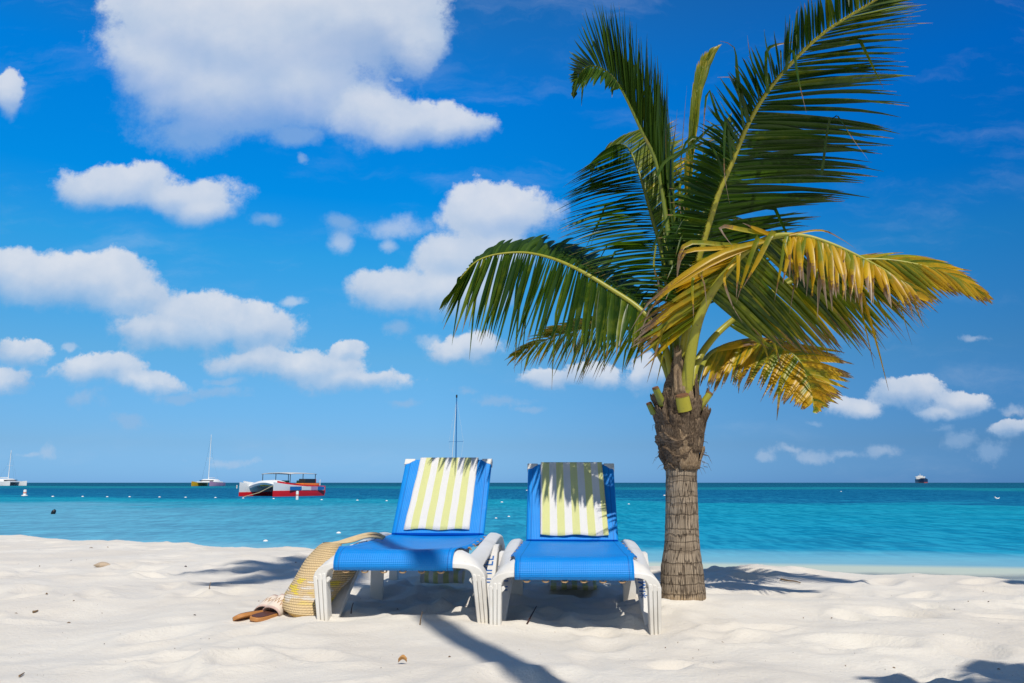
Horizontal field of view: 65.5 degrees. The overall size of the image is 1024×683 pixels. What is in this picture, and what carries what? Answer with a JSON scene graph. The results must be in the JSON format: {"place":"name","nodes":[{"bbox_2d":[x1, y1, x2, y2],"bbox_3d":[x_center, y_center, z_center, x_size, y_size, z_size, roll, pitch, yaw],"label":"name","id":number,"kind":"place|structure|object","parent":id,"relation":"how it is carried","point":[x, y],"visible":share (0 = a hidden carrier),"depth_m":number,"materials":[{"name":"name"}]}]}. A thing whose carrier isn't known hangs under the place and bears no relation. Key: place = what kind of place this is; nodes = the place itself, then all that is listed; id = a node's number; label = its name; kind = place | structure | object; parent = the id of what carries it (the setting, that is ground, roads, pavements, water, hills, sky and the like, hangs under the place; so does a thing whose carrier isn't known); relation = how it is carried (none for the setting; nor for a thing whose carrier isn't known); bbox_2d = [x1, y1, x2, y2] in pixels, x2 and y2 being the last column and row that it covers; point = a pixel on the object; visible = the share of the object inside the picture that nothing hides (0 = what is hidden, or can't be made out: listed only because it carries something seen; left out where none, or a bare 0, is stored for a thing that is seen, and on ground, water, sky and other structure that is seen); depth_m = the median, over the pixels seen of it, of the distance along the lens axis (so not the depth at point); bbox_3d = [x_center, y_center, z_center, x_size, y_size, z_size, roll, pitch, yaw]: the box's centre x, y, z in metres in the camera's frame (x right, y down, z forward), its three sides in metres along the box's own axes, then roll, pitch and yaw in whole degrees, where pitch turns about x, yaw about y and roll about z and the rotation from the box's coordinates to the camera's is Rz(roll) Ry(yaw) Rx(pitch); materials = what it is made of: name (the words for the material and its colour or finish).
{"place":"outdoors","nodes":[
{"label":"outdoors","id":0,"kind":"place"},
{"bbox_2d":[398,655,406,661],"bbox_3d":[-0.358,1.036,2.601,0.024,0.023,0.023,8,-13,-40],"label":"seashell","id":1,"kind":"object","parent":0,"point":[403,657],"visible":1,"depth_m":2.60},
{"bbox_2d":[0,535,1023,682],"bbox_3d":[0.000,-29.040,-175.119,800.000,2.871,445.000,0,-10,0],"label":"sand","id":2,"kind":"structure","parent":0,"point":[141,619],"depth_m":3.26,"materials":[{"name":"white sand"}]},
{"bbox_2d":[94,562,110,566],"bbox_3d":[-2.962,1.618,5.762,0.118,0.048,0.074,-5,-11,28],"label":"coral stone","id":3,"kind":"object","parent":2,"relation":"on","point":[101,564],"visible":0.85,"depth_m":5.74,"materials":[{"name":"beige stone"}]},
{"bbox_2d":[232,594,277,620],"bbox_3d":[-1.101,1.183,3.534,0.092,0.097,0.351,-5,-11,25],"label":"sandal","id":4,"kind":"object","parent":2,"relation":"on","point":[260,606],"visible":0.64,"depth_m":3.48,"materials":[{"name":"beige leather"}]},
{"bbox_2d":[249,594,286,621],"bbox_3d":[-1.046,1.158,3.485,0.091,0.092,0.256,-4,-11,21],"label":"sandal","id":5,"kind":"object","parent":2,"relation":"on","point":[275,605],"visible":0.81,"depth_m":3.46,"materials":[{"name":"beige leather"}]},
{"bbox_2d":[282,532,385,616],"bbox_3d":[-0.860,1.089,3.756,0.259,0.343,0.662,-4,-11,21],"label":"straw bag","id":6,"kind":"object","parent":2,"relation":"on","point":[299,599],"visible":0.77,"depth_m":3.63,"materials":[{"name":"beige wicker"}]},
{"bbox_2d":[313,459,504,622],"bbox_3d":[-0.427,0.988,4.124,0.764,0.794,1.492,-1,-10,4],"label":"sun lounger","id":7,"kind":"object","parent":2,"relation":"on","point":[397,551],"visible":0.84,"depth_m":3.64,"materials":[{"name":"blue plastic"}]},
{"bbox_2d":[404,457,478,583],"bbox_3d":[-0.405,1.035,4.660,0.372,0.718,0.445,-1,-10,4],"label":"beach towel","id":8,"kind":"object","parent":7,"relation":"on","point":[442,494],"visible":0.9,"depth_m":4.62,"materials":[{"name":"fabric"}]},
{"bbox_2d":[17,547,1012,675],"bbox_3d":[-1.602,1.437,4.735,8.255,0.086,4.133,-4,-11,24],"label":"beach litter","id":9,"kind":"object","parent":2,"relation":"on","point":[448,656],"visible":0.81,"depth_m":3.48,"materials":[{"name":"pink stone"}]},
{"bbox_2d":[489,463,661,634],"bbox_3d":[0.307,1.003,4.040,0.724,0.794,1.492,-1,-10,4],"label":"sun lounger","id":10,"kind":"object","parent":2,"relation":"on","point":[535,555],"visible":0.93,"depth_m":3.50,"materials":[{"name":"blue plastic"}]},
{"bbox_2d":[540,462,608,589],"bbox_3d":[0.352,1.045,4.575,0.380,0.706,0.448,-1,-10,4],"label":"beach towel","id":11,"kind":"object","parent":10,"relation":"on","point":[573,501],"visible":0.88,"depth_m":4.54,"materials":[{"name":"fabric"}]},
{"bbox_2d":[439,0,993,600],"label":"palm tree","id":12,"kind":"object","parent":2,"relation":"on","point":[705,254],"visible":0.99,"depth_m":4.09,"materials":[{"name":"green plant"}]},
{"bbox_2d":[780,578,800,582],"bbox_3d":[1.699,1.454,4.844,0.025,0.016,0.142,7,-12,-35],"label":"twig","id":13,"kind":"object","parent":2,"relation":"on","point":[789,580],"visible":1,"depth_m":4.85,"materials":[{"name":"wood"}]},
{"bbox_2d":[0,483,1023,576],"bbox_3d":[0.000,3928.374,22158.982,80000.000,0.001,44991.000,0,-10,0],"label":"sea","id":14,"kind":"structure","parent":0,"point":[972,529],"depth_m":26.34,"materials":[{"name":"teal liquid"}]},
{"bbox_2d":[0,450,26,485],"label":"sailing catamaran","id":15,"kind":"object","parent":14,"relation":"on","point":[8,482],"visible":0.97,"depth_m":323.76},
{"bbox_2d":[191,435,225,485],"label":"sailing catamaran","id":16,"kind":"object","parent":14,"relation":"on","point":[211,482],"visible":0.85,"depth_m":286.25,"materials":[{"name":"paint"}]},
{"bbox_2d":[239,472,325,496],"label":"catamaran","id":17,"kind":"object","parent":14,"relation":"on","point":[303,487],"visible":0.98,"depth_m":72.17,"materials":[{"name":"red paint"}]},
{"bbox_2d":[449,395,462,456],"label":"sloop","id":18,"kind":"object","parent":14,"relation":"on","point":[456,441],"visible":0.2,"depth_m":97.68,"materials":[{"name":"grey paint"}]},
{"bbox_2d":[915,476,927,482],"bbox_3d":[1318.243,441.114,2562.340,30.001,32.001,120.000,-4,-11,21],"label":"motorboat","id":19,"kind":"object","parent":14,"relation":"on","point":[920,479],"visible":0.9,"depth_m":2523.38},
{"bbox_2d":[0,0,1023,482],"label":"sky","id":20,"kind":"structure","parent":0,"point":[248,225],"materials":[{"name":"blue"}]}
]}

